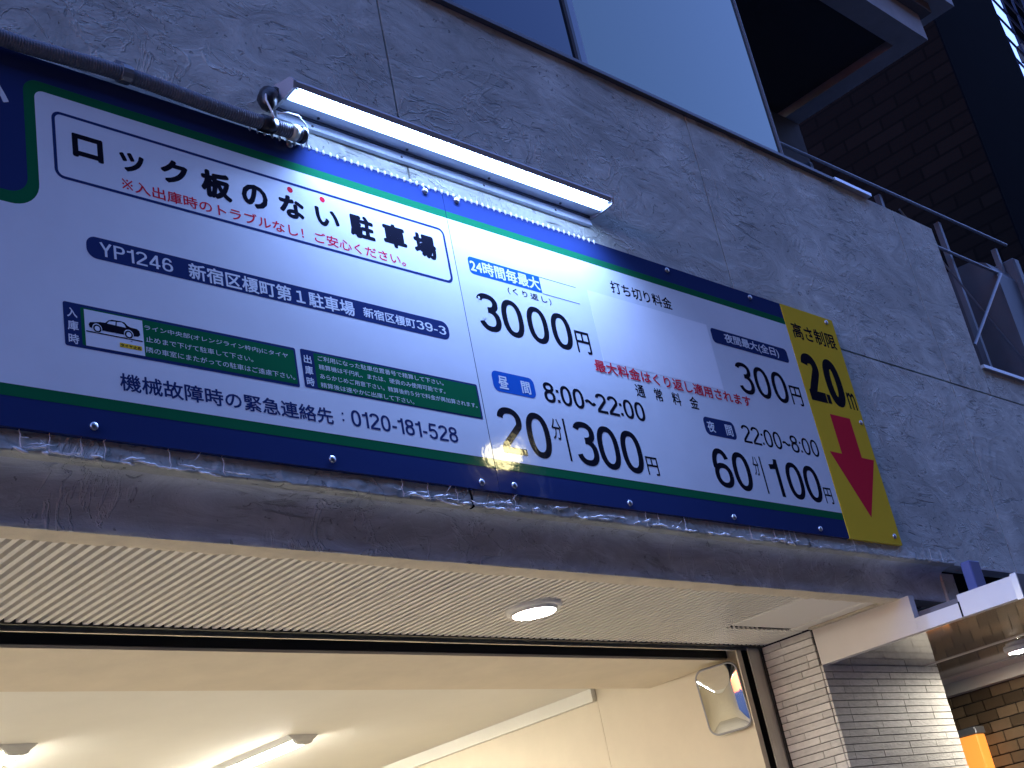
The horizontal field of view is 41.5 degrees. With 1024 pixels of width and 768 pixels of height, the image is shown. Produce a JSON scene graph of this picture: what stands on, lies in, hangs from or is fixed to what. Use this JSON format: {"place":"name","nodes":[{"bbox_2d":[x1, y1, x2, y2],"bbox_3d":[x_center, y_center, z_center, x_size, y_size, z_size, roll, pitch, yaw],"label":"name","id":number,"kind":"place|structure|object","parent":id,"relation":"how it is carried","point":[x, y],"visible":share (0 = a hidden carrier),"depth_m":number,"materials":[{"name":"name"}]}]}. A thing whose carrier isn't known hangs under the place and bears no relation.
{"place":"outdoors","nodes":[
{"label":"outdoors","id":0,"kind":"place"},
{"bbox_2d":[762,0,1023,647],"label":"brick tower","id":1,"kind":"structure","parent":0,"point":[934,122],"depth_m":12.83,"materials":[{"name":"brown brick"}]},
{"bbox_2d":[992,0,1023,77],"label":"safety net","id":2,"kind":"object","parent":1,"relation":"attached to","point":[1010,19],"visible":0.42,"depth_m":14.92,"materials":[{"name":"white"}]},
{"bbox_2d":[960,560,985,589],"bbox_3d":[1.716,0.733,5.007,0.080,0.154,0.040,12,-32,-43],"label":"wall bracket","id":3,"kind":"object","parent":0,"point":[973,574],"depth_m":4.99,"materials":[{"name":"blue metal"}]},
{"bbox_2d":[992,0,1023,74],"label":"sky","id":4,"kind":"structure","parent":0,"point":[998,10],"materials":[{"name":"white"}]},
{"bbox_2d":[1000,0,1023,63],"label":"dark tower","id":5,"kind":"structure","parent":0,"point":[1013,15],"depth_m":21.37,"materials":[{"name":"concrete"}]},
{"label":"street","id":6,"kind":"structure","parent":0,"visible":0},
{"bbox_2d":[0,0,1023,767],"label":"parking building","id":7,"kind":"structure","parent":6,"relation":"on","point":[164,608],"depth_m":4.38,"materials":[{"name":"grey paint"}]},
{"bbox_2d":[0,743,37,765],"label":"batten lamp","id":8,"kind":"object","parent":7,"relation":"attached to","point":[9,752],"visible":1,"depth_m":4.77,"materials":[{"name":"white plastic"}]},
{"bbox_2d":[0,28,308,143],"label":"cable conduit","id":9,"kind":"object","parent":7,"relation":"attached to","point":[120,72],"visible":1,"depth_m":3.21,"materials":[{"name":"plastic"}]},
{"bbox_2d":[212,734,317,767],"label":"batten lamp","id":10,"kind":"object","parent":7,"relation":"attached to","point":[275,748],"visible":1,"depth_m":5.70,"materials":[{"name":"white paint"}]},
{"bbox_2d":[0,46,594,492],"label":"parking sign","id":11,"kind":"object","parent":7,"relation":"attached to","point":[178,278],"visible":1,"depth_m":3.15,"materials":[{"name":"white plastic"}]},
{"bbox_2d":[272,76,613,227],"bbox_3d":[-0.156,-0.663,3.940,1.244,0.092,0.114,12,-32,-43],"label":"strip lamp","id":12,"kind":"object","parent":7,"relation":"attached to","point":[332,116],"visible":1,"depth_m":3.87,"materials":[{"name":"white"}]},
{"bbox_2d":[257,86,312,147],"bbox_3d":[-0.585,-0.707,3.532,0.178,0.136,0.062,12,-32,-43],"label":"taped connector","id":13,"kind":"object","parent":12,"relation":"attached to","point":[267,98],"visible":0.99,"depth_m":3.48,"materials":[{"name":"black plastic"}]},
{"bbox_2d":[504,597,561,620],"bbox_3d":[0.065,0.675,4.053,0.176,0.035,0.176,12,-32,-43],"label":"downlight","id":14,"kind":"object","parent":7,"relation":"attached to","point":[538,608],"visible":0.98,"depth_m":4.01,"materials":[{"name":"white paint"}]},
{"bbox_2d":[450,0,783,154],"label":"window","id":15,"kind":"structure","parent":7,"relation":"attached to","point":[695,56],"depth_m":5.52,"materials":[{"name":"blue glass"}]},
{"bbox_2d":[442,193,848,539],"bbox_3d":[0.479,-0.007,4.274,1.673,0.922,0.024,12,-32,-43],"label":"fee board","id":16,"kind":"object","parent":7,"relation":"attached to","point":[610,378],"visible":1,"depth_m":4.15,"materials":[{"name":"white plastic"}]},
{"bbox_2d":[695,661,751,735],"bbox_3d":[0.850,1.252,5.379,0.195,0.266,0.082,-25,-26,28],"label":"safety mirror","id":17,"kind":"object","parent":7,"relation":"attached to","point":[723,698],"visible":0.99,"depth_m":5.35,"materials":[{"name":"white mirror"}]},
{"bbox_2d":[735,648,792,767],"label":"shutter guide","id":18,"kind":"object","parent":7,"relation":"attached to","point":[764,712],"visible":1,"depth_m":5.20,"materials":[{"name":"metal"}]},
{"bbox_2d":[770,110,809,163],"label":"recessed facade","id":19,"kind":"structure","parent":7,"relation":"attached to","point":[788,132],"depth_m":8.95,"materials":[{"name":"concrete"}]},
{"bbox_2d":[780,304,902,546],"bbox_3d":[1.202,0.145,4.967,0.349,0.923,0.024,12,-32,-43],"label":"height limit sign","id":20,"kind":"object","parent":7,"relation":"attached to","point":[867,513],"visible":1,"depth_m":4.95,"materials":[{"name":"yellow plastic"}]},
{"bbox_2d":[735,0,953,123],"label":"balcony slab","id":21,"kind":"structure","parent":7,"relation":"attached to","point":[811,57],"depth_m":8.51,"materials":[{"name":"concrete"}]},
{"bbox_2d":[780,142,1023,366],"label":"balcony railing","id":22,"kind":"object","parent":7,"relation":"attached to","point":[959,285],"visible":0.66,"depth_m":7.50,"materials":[{"name":"metal"}]},
{"bbox_2d":[812,572,1023,698],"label":"entrance canopy","id":23,"kind":"object","parent":7,"relation":"attached to","point":[961,642],"visible":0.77,"depth_m":5.07,"materials":[{"name":"white metal"}]},
{"bbox_2d":[1003,643,1023,654],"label":"downlight","id":24,"kind":"object","parent":23,"relation":"attached to","point":[1016,649],"visible":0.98,"depth_m":5.60,"materials":[{"name":"white paint"}]},
{"bbox_2d":[947,258,1023,376],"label":"balcony railing","id":25,"kind":"object","parent":7,"relation":"attached to","point":[1006,313],"visible":0.37,"depth_m":7.93,"materials":[{"name":"grey metal"}]},
{"bbox_2d":[761,630,968,767],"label":"tile pillar","id":26,"kind":"structure","parent":6,"relation":"on","point":[843,716],"depth_m":5.21,"materials":[{"name":"white tile"}]},
{"bbox_2d":[947,676,1023,767],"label":"brown brick wall","id":27,"kind":"structure","parent":6,"relation":"on","point":[996,711],"depth_m":6.13,"materials":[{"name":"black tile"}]},
{"bbox_2d":[955,726,994,767],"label":"orange panel","id":28,"kind":"object","parent":27,"relation":"attached to","point":[976,750],"visible":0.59,"depth_m":6.08,"materials":[{"name":"orange plastic"}]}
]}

